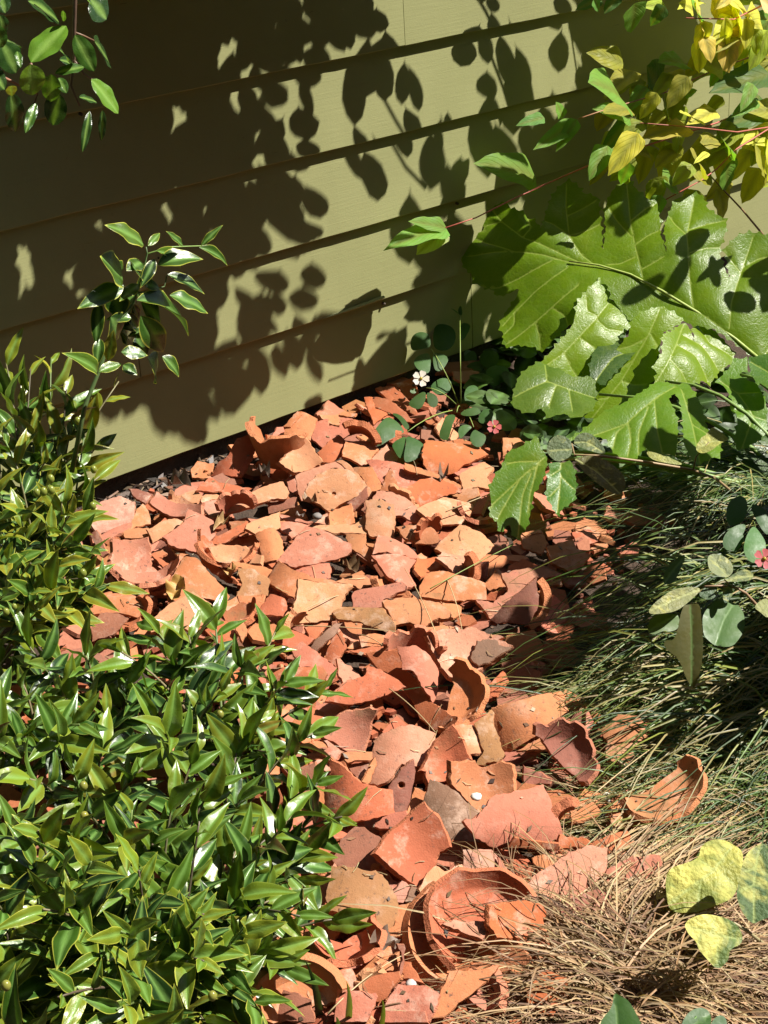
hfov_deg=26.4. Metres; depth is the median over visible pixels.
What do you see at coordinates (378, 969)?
terracotta shard
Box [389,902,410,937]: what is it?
terracotta shard
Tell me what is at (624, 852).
terracotta shard
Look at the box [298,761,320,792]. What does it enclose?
terracotta shard
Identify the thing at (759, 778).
grass tuft
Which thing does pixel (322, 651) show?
terracotta shard
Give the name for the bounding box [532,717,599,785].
terracotta shard
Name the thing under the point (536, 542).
terracotta shard
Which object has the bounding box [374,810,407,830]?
terracotta shard
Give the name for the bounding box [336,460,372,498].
terracotta shard
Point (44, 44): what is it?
camellia shrub
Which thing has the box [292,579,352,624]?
terracotta shard
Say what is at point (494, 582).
terracotta shard
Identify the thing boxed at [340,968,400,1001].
terracotta shard
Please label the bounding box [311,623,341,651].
terracotta shard
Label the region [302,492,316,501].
dead leaf
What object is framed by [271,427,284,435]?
terracotta shard
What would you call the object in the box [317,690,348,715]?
terracotta shard
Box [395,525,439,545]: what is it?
terracotta shard
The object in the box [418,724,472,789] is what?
terracotta shard
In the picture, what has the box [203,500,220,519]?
terracotta shard
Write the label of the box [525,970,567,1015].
terracotta shard
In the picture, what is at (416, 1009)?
terracotta shard
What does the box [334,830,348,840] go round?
terracotta shard
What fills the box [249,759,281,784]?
terracotta shard
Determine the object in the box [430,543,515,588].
straw
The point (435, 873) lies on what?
terracotta shard
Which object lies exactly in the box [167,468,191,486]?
dead leaf
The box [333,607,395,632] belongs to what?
terracotta shard
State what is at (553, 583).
terracotta shard
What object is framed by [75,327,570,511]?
bark litter
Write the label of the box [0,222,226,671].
sarcococca shrub
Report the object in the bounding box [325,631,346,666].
terracotta shard
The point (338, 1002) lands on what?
straw
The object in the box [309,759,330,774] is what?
terracotta shard
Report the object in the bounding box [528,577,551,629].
terracotta shard
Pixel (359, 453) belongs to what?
terracotta shard
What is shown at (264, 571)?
terracotta shard
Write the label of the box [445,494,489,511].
straw
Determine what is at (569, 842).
terracotta shard
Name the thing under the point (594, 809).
terracotta shard
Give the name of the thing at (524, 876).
terracotta shard
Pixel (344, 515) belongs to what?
terracotta shard
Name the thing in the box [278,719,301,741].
terracotta shard
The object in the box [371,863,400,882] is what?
terracotta shard
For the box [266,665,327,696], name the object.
terracotta shard
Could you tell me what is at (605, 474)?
sage sprig
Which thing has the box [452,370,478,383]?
terracotta shard
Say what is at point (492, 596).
terracotta shard
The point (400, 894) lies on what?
terracotta shard
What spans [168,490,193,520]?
terracotta shard
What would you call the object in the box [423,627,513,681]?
terracotta shard
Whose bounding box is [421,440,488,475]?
terracotta shard
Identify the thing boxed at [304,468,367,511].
terracotta shard
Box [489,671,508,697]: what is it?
terracotta shard
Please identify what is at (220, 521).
dead leaf
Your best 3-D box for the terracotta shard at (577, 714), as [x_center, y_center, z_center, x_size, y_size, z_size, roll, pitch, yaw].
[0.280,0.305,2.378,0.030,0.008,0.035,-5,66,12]
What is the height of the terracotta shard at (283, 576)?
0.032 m
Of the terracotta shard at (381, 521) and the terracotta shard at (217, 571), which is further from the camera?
the terracotta shard at (381, 521)
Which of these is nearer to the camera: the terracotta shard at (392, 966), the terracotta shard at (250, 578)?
the terracotta shard at (392, 966)
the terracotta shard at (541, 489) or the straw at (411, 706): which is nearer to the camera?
the straw at (411, 706)
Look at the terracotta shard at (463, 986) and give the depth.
1.90 m
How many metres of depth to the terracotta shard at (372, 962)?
1.93 m
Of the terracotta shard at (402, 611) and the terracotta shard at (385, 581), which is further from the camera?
the terracotta shard at (385, 581)
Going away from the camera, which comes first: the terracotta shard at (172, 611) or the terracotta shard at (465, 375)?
the terracotta shard at (172, 611)
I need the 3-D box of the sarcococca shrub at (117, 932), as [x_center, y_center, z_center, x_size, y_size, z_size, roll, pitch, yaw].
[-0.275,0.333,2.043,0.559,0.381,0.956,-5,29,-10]
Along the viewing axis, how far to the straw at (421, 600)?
2.63 m
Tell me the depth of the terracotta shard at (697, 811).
2.24 m
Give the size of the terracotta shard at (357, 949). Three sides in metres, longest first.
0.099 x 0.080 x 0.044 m
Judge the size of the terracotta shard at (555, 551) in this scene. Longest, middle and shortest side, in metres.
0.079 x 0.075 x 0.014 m
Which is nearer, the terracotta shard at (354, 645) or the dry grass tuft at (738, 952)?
the dry grass tuft at (738, 952)
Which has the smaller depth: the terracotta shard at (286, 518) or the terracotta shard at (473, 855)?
the terracotta shard at (473, 855)
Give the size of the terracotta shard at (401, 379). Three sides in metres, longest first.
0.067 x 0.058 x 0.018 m
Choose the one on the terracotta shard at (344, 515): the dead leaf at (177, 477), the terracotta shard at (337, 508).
the terracotta shard at (337, 508)
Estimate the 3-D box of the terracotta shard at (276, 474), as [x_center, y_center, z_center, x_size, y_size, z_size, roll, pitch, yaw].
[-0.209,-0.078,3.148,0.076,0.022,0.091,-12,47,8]
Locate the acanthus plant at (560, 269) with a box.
[461,178,767,540]
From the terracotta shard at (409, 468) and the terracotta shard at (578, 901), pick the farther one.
the terracotta shard at (409, 468)
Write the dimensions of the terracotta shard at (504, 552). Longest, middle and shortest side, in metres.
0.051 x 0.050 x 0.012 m
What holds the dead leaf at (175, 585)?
on the terracotta shard at (201, 581)
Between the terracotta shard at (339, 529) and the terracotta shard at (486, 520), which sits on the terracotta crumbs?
the terracotta shard at (339, 529)
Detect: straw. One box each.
[294,625,394,631]
[306,595,338,608]
[327,952,409,1013]
[389,688,434,731]
[404,568,434,629]
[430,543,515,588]
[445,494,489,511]
[447,580,461,628]
[517,773,578,788]
[588,745,655,798]
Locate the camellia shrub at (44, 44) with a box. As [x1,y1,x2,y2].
[0,0,118,151]
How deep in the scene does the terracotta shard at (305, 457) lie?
3.08 m
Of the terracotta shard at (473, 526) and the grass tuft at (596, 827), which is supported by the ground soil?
the grass tuft at (596, 827)
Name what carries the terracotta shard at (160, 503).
on the terracotta crumbs
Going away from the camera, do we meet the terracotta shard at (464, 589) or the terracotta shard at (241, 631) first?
the terracotta shard at (241, 631)
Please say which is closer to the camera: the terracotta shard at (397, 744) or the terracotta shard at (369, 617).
the terracotta shard at (397, 744)
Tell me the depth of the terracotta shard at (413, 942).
1.98 m
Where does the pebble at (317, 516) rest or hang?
on the terracotta shard at (339, 529)
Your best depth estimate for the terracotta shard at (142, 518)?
2.93 m
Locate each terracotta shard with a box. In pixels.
[10,684,33,719]
[90,591,152,617]
[91,496,135,534]
[91,530,108,557]
[91,612,128,641]
[102,523,131,540]
[107,537,171,595]
[107,556,182,590]
[121,504,150,537]
[123,528,149,539]
[124,589,152,631]
[128,489,152,504]
[146,518,182,543]
[148,492,204,518]
[149,592,221,633]
[151,549,168,568]
[159,677,170,698]
[162,509,215,553]
[166,556,229,604]
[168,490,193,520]
[171,548,190,556]
[180,490,202,503]
[190,461,214,480]
[194,529,258,567]
[195,476,253,493]
[196,546,238,583]
[200,493,218,502]
[201,621,233,642]
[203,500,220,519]
[206,543,263,576]
[211,434,254,477]
[212,521,247,544]
[214,489,257,513]
[218,481,288,516]
[222,601,258,629]
[225,535,259,548]
[226,594,265,610]
[227,444,257,458]
[228,521,247,532]
[230,561,271,577]
[230,670,262,683]
[235,619,247,642]
[236,568,270,596]
[238,596,262,625]
[244,511,280,536]
[245,416,307,469]
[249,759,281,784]
[251,952,349,1023]
[255,460,289,486]
[255,528,283,562]
[256,594,290,617]
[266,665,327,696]
[268,497,297,513]
[269,560,336,598]
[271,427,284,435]
[274,628,314,647]
[275,526,351,568]
[276,438,324,474]
[276,709,288,716]
[277,664,295,707]
[277,990,315,1023]
[278,624,304,651]
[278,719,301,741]
[279,514,313,524]
[280,521,309,539]
[283,411,317,442]
[283,704,320,743]
[284,606,308,628]
[285,475,298,496]
[291,563,331,578]
[291,641,335,689]
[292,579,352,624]
[292,808,329,831]
[293,914,340,940]
[295,462,343,500]
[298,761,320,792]
[302,830,327,875]
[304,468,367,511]
[304,623,327,643]
[304,910,387,967]
[308,513,367,535]
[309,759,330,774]
[311,418,354,448]
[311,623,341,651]
[314,400,343,421]
[314,513,327,524]
[317,435,345,463]
[317,622,344,636]
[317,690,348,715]
[318,414,339,426]
[318,640,330,657]
[320,863,336,906]
[321,706,378,751]
[321,739,344,761]
[324,665,405,705]
[324,757,415,822]
[325,504,347,512]
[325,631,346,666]
[325,866,398,929]
[327,503,354,524]
[332,621,365,644]
[332,826,380,870]
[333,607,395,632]
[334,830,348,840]
[334,990,377,1023]
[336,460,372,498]
[336,575,371,589]
[336,658,359,682]
[339,411,356,418]
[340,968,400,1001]
[341,441,378,466]
[341,751,372,763]
[342,419,381,445]
[344,646,383,656]
[345,487,368,510]
[346,534,372,563]
[346,640,359,650]
[347,762,369,780]
[351,582,407,607]
[353,467,381,492]
[353,956,378,977]
[353,963,386,1023]
[354,403,393,419]
[356,434,371,442]
[358,633,384,648]
[361,757,376,783]
[364,397,388,425]
[365,498,395,538]
[365,575,388,584]
[365,648,462,733]
[366,459,403,483]
[369,724,435,786]
[370,576,412,598]
[370,801,451,887]
[371,554,415,589]
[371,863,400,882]
[372,444,398,461]
[372,491,421,523]
[372,535,419,558]
[373,397,414,423]
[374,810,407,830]
[375,386,417,414]
[375,946,407,982]
[379,984,440,1023]
[380,468,397,491]
[380,869,398,889]
[382,597,452,627]
[382,624,447,661]
[382,951,399,972]
[384,943,405,1004]
[386,377,419,390]
[388,483,418,507]
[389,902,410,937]
[390,377,418,400]
[391,468,427,487]
[393,881,409,904]
[395,430,422,461]
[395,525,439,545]
[396,645,438,702]
[402,881,521,988]
[402,961,424,984]
[404,463,461,488]
[404,886,418,903]
[405,477,461,506]
[407,787,425,812]
[412,557,441,580]
[413,513,442,544]
[415,497,473,525]
[417,864,463,892]
[418,553,427,558]
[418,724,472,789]
[419,571,486,602]
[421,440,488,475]
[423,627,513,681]
[423,779,481,842]
[423,867,536,970]
[427,625,453,629]
[428,407,459,426]
[432,965,498,1018]
[434,417,458,441]
[434,524,493,560]
[435,360,478,375]
[435,552,466,576]
[437,656,489,732]
[439,601,461,619]
[440,919,487,941]
[446,759,516,811]
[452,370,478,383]
[452,487,479,506]
[455,933,531,971]
[456,724,483,755]
[457,501,493,524]
[458,462,493,490]
[461,561,488,579]
[461,785,562,849]
[463,551,480,579]
[463,849,497,868]
[465,516,493,532]
[465,964,508,1015]
[470,639,512,666]
[474,710,505,766]
[475,565,562,619]
[480,554,508,577]
[484,900,545,940]
[486,569,505,591]
[487,591,505,601]
[489,544,511,555]
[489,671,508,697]
[491,576,538,624]
[491,691,568,751]
[497,857,506,868]
[500,848,532,875]
[501,438,524,459]
[516,738,545,751]
[518,866,532,880]
[520,530,548,555]
[522,765,551,785]
[522,845,607,900]
[523,928,572,984]
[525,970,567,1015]
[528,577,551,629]
[530,930,554,959]
[531,854,564,872]
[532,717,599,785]
[535,484,546,494]
[536,579,561,587]
[537,595,568,635]
[543,897,560,921]
[546,540,591,574]
[549,797,578,851]
[555,568,591,588]
[557,834,591,850]
[560,889,611,931]
[564,690,584,702]
[569,802,601,824]
[570,710,584,724]
[571,529,597,544]
[573,525,607,554]
[577,788,610,808]
[584,707,593,733]
[591,831,630,866]
[600,714,647,764]
[601,506,623,526]
[602,854,662,895]
[603,488,624,511]
[608,784,646,814]
[608,812,646,829]
[614,841,636,860]
[618,754,707,825]
[633,735,672,765]
[644,722,664,741]
[685,803,711,818]
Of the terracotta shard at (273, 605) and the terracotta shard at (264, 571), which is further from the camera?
the terracotta shard at (264, 571)
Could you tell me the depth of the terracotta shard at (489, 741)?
2.33 m
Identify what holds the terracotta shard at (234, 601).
on the terracotta crumbs
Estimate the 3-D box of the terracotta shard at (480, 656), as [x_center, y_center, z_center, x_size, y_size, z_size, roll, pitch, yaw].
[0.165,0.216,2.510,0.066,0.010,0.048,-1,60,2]
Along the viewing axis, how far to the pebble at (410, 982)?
1.92 m
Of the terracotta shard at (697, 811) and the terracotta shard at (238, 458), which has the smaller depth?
the terracotta shard at (697, 811)
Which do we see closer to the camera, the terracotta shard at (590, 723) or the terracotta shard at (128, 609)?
the terracotta shard at (590, 723)
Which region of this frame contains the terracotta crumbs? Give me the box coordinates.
[0,391,714,1023]
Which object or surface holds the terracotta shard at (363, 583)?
on the terracotta crumbs
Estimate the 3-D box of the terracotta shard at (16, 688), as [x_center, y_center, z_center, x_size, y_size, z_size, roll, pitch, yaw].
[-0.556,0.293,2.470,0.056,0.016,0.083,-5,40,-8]
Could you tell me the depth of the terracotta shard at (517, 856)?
2.11 m
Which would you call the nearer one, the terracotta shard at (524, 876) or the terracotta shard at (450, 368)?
the terracotta shard at (524, 876)
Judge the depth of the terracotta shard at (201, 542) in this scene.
2.79 m
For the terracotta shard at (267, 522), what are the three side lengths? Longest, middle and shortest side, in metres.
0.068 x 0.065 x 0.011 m
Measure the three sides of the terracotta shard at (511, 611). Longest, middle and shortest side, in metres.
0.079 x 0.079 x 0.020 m
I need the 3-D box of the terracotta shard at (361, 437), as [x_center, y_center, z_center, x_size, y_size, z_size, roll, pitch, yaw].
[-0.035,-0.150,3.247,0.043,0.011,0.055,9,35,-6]
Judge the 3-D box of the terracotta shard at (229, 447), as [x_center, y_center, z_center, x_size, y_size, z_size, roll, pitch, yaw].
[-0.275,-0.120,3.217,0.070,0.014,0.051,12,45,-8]
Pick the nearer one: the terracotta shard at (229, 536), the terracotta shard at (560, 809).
the terracotta shard at (560, 809)
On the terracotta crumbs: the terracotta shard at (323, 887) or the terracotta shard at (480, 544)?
the terracotta shard at (480, 544)
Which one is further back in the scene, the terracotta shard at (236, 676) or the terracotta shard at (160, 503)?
the terracotta shard at (160, 503)
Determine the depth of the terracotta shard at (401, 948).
1.93 m
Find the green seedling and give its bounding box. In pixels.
[601,994,726,1023]
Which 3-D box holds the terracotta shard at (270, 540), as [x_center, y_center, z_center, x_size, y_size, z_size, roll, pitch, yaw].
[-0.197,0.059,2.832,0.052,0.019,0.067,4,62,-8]
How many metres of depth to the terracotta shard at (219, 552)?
2.80 m
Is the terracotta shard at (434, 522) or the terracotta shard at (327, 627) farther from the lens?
the terracotta shard at (434, 522)
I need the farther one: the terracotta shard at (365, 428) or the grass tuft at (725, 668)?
the terracotta shard at (365, 428)
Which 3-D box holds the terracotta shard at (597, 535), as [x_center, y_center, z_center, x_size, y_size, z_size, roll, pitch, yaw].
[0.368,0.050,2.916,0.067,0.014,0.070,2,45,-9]
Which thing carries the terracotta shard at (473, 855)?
on the terracotta crumbs
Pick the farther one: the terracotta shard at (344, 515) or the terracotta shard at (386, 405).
the terracotta shard at (386, 405)
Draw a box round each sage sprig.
[547,428,732,494]
[648,554,767,686]
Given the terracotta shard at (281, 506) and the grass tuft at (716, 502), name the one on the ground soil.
the grass tuft at (716, 502)
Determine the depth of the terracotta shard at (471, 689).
2.41 m
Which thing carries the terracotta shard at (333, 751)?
on the terracotta crumbs
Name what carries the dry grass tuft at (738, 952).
on the ground soil
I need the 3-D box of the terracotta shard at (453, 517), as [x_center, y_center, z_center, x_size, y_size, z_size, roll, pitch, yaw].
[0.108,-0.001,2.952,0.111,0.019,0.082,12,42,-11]
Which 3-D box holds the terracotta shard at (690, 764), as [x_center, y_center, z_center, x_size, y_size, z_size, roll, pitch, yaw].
[0.375,0.376,2.203,0.122,0.029,0.109,-2,52,3]
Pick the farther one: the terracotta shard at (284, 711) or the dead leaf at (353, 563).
the dead leaf at (353, 563)
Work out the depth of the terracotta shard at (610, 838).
2.13 m
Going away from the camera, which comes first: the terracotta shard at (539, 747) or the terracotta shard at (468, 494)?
the terracotta shard at (539, 747)
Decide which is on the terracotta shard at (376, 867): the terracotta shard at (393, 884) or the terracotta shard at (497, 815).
the terracotta shard at (393, 884)
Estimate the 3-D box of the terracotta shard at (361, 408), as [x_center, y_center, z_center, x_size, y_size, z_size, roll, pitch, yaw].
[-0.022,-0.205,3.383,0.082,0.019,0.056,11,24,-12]
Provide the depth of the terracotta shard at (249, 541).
2.90 m
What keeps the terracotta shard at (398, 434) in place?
on the terracotta crumbs
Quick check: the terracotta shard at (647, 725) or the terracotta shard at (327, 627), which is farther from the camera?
the terracotta shard at (327, 627)
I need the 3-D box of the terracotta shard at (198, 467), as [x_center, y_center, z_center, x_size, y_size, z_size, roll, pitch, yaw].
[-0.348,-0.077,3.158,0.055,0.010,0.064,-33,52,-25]
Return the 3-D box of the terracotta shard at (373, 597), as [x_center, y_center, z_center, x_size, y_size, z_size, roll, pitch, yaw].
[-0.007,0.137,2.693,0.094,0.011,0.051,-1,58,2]
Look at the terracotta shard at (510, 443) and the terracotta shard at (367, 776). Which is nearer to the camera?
the terracotta shard at (367, 776)
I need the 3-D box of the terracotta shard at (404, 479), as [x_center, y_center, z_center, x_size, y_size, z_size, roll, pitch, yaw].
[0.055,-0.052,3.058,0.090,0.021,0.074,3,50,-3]
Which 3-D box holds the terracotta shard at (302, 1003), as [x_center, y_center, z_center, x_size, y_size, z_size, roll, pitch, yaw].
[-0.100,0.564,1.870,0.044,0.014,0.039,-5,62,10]
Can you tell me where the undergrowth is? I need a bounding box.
[451,331,767,520]
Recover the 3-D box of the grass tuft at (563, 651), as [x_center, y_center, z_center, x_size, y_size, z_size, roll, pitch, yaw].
[0.304,0.278,2.460,0.484,0.070,0.442,12,31,21]
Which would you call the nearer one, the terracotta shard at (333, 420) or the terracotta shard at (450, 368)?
the terracotta shard at (333, 420)
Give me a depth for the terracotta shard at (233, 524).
2.92 m
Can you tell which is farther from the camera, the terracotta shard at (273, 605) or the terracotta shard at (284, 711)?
the terracotta shard at (273, 605)
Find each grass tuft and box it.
[288,803,767,1023]
[322,931,733,1023]
[389,782,608,975]
[399,554,767,851]
[426,771,767,1023]
[440,612,733,787]
[477,728,764,869]
[481,510,767,792]
[509,400,767,600]
[512,739,767,1019]
[518,654,767,952]
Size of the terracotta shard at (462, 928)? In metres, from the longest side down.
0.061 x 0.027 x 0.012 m
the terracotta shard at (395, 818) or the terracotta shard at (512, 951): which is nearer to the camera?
the terracotta shard at (512, 951)
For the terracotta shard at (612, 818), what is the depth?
2.18 m
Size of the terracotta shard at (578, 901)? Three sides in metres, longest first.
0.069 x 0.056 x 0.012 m
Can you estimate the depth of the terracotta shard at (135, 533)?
2.90 m
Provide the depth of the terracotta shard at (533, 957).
1.98 m
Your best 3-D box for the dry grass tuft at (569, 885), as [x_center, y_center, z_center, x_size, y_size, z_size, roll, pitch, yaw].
[0.155,0.460,2.072,0.298,0.117,0.429,15,32,26]
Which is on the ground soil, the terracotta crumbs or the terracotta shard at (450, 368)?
the terracotta crumbs
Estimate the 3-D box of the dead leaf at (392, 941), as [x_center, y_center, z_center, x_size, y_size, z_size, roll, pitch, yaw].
[0.001,0.506,1.940,0.050,0.030,0.025,-13,47,-36]
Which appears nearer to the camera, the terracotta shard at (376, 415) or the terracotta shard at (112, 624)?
the terracotta shard at (112, 624)
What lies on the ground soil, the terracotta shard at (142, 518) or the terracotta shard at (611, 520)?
the terracotta shard at (611, 520)
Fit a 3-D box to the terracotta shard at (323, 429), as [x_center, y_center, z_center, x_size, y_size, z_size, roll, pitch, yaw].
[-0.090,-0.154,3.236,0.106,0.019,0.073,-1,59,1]
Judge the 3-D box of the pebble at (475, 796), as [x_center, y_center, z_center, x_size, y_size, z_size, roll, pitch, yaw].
[0.123,0.381,2.195,0.015,0.010,0.014,0,28,0]
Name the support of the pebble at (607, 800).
on the terracotta shard at (600, 805)
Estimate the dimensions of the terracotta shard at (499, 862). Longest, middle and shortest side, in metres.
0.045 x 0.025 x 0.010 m
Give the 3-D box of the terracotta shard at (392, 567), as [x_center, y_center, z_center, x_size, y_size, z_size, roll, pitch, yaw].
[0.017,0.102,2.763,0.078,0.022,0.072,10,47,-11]
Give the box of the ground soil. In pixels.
[0,271,767,1023]
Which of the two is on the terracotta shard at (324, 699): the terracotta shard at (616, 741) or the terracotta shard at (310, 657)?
the terracotta shard at (310, 657)
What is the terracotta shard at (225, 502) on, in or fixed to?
on the terracotta shard at (278, 491)
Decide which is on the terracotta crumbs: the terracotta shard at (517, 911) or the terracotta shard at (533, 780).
the terracotta shard at (533, 780)
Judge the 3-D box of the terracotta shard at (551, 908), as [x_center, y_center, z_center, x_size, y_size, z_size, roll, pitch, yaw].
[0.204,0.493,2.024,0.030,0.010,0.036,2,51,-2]
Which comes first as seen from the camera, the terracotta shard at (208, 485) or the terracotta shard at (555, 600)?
the terracotta shard at (555, 600)
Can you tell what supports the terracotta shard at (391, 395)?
on the terracotta crumbs
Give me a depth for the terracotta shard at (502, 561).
2.79 m
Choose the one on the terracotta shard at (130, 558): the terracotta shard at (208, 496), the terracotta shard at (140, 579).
the terracotta shard at (140, 579)
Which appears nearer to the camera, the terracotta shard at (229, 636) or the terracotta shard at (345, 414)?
the terracotta shard at (229, 636)
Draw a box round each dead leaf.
[165,574,185,599]
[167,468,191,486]
[213,511,229,530]
[223,562,235,574]
[257,460,270,476]
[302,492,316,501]
[343,555,359,572]
[370,924,400,949]
[438,463,448,480]
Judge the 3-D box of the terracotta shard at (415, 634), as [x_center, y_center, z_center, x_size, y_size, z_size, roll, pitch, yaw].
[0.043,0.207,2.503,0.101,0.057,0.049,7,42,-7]
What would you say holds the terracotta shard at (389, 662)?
on the terracotta crumbs
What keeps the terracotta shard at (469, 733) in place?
on the terracotta crumbs
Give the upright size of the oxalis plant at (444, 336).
0.176 m
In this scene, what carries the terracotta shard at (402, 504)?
on the terracotta shard
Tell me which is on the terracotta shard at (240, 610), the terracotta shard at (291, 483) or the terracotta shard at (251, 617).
the terracotta shard at (251, 617)
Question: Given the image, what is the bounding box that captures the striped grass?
[305,961,385,1023]
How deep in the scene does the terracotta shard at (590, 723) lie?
2.37 m
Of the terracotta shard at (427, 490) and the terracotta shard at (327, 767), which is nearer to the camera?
the terracotta shard at (327, 767)
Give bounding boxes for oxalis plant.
[376,306,508,461]
[723,496,767,573]
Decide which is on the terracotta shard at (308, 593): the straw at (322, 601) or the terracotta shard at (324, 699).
the straw at (322, 601)
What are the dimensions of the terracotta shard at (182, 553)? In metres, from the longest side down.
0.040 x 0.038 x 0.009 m
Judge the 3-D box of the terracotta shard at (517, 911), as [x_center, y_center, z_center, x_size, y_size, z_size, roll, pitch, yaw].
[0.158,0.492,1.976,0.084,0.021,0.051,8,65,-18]
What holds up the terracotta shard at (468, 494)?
on the terracotta crumbs
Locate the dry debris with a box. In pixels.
[106,384,679,1021]
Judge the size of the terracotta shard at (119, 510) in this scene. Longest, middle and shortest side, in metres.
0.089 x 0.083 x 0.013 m
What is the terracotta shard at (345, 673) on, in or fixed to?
on the terracotta crumbs
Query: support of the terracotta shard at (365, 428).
on the terracotta shard at (359, 453)
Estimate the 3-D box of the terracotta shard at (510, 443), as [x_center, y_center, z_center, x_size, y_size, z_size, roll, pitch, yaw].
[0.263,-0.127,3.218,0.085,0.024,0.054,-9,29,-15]
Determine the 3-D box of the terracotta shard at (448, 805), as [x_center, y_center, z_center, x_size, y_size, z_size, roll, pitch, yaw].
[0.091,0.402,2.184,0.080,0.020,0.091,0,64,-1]
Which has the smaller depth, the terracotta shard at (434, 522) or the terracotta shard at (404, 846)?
the terracotta shard at (404, 846)
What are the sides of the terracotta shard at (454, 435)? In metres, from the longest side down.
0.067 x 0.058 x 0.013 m
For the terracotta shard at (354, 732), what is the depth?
2.34 m
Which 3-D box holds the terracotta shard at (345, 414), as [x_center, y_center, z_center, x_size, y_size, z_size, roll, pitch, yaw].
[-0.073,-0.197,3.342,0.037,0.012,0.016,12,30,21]
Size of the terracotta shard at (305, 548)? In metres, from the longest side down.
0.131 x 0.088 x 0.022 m
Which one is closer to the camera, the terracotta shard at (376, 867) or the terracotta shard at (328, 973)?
the terracotta shard at (328, 973)
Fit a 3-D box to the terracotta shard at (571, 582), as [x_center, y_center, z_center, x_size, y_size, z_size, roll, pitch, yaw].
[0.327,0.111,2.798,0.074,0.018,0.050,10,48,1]
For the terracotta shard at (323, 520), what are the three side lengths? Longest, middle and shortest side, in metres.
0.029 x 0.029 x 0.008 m
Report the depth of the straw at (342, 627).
2.56 m
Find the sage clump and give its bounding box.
[666,839,767,967]
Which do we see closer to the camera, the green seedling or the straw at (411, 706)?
the green seedling
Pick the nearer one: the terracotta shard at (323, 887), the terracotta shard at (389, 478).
the terracotta shard at (323, 887)
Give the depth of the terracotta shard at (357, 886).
2.01 m
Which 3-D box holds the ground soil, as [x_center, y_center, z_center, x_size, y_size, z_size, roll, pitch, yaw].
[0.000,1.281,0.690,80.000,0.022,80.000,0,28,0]
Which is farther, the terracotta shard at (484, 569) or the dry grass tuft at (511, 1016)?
the terracotta shard at (484, 569)
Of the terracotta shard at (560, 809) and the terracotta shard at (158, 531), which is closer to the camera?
the terracotta shard at (560, 809)
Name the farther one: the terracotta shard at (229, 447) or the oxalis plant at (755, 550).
the terracotta shard at (229, 447)
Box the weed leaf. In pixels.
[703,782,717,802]
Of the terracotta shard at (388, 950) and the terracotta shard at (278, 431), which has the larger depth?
the terracotta shard at (278, 431)
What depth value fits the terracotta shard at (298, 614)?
2.57 m
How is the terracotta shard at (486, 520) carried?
on the terracotta shard at (473, 526)
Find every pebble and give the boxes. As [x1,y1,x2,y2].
[313,513,322,519]
[405,979,416,984]
[470,793,481,800]
[602,792,612,802]
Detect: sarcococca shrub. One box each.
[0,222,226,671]
[0,587,376,1023]
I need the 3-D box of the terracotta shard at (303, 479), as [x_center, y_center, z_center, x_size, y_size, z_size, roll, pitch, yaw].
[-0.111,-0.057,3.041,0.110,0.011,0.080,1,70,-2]
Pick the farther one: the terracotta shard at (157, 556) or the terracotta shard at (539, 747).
the terracotta shard at (157, 556)
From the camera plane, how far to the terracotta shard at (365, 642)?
2.57 m
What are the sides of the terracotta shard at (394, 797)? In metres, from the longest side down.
0.123 x 0.091 x 0.038 m
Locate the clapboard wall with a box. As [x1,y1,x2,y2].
[0,0,767,509]
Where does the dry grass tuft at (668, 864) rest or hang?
on the ground soil
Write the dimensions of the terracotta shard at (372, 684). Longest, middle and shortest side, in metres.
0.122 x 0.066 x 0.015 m
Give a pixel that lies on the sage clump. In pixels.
(716, 871)
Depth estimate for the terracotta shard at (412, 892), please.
2.05 m
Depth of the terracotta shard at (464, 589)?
2.69 m
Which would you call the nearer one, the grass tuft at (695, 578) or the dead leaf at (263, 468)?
the grass tuft at (695, 578)
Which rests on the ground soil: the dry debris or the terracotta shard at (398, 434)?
the dry debris
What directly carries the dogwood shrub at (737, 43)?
on the ground soil
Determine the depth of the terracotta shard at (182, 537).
2.85 m
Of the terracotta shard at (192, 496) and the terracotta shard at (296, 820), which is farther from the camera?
the terracotta shard at (192, 496)
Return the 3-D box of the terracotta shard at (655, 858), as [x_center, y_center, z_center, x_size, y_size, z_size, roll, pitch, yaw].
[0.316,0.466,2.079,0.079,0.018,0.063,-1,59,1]
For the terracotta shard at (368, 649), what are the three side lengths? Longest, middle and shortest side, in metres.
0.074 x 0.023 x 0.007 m
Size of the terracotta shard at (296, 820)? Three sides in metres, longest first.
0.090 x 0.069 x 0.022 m
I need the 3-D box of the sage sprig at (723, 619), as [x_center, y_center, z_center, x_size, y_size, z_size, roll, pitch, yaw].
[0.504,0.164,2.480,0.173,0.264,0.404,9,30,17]
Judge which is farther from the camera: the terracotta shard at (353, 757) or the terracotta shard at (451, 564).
the terracotta shard at (451, 564)
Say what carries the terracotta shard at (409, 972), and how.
on the terracotta crumbs
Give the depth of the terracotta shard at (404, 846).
2.09 m
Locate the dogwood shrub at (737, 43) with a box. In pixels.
[384,0,767,254]
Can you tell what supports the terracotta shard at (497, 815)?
on the terracotta crumbs
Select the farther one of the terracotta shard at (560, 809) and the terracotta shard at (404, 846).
the terracotta shard at (560, 809)
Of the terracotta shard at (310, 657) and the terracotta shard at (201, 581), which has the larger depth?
the terracotta shard at (201, 581)
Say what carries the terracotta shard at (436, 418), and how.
on the terracotta crumbs
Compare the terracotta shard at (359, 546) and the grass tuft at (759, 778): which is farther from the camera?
the terracotta shard at (359, 546)
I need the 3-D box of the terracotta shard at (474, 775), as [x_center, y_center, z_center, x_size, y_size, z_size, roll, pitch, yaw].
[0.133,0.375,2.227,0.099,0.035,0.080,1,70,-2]
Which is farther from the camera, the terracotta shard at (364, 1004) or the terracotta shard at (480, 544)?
the terracotta shard at (480, 544)
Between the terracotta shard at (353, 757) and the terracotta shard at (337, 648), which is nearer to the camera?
the terracotta shard at (353, 757)

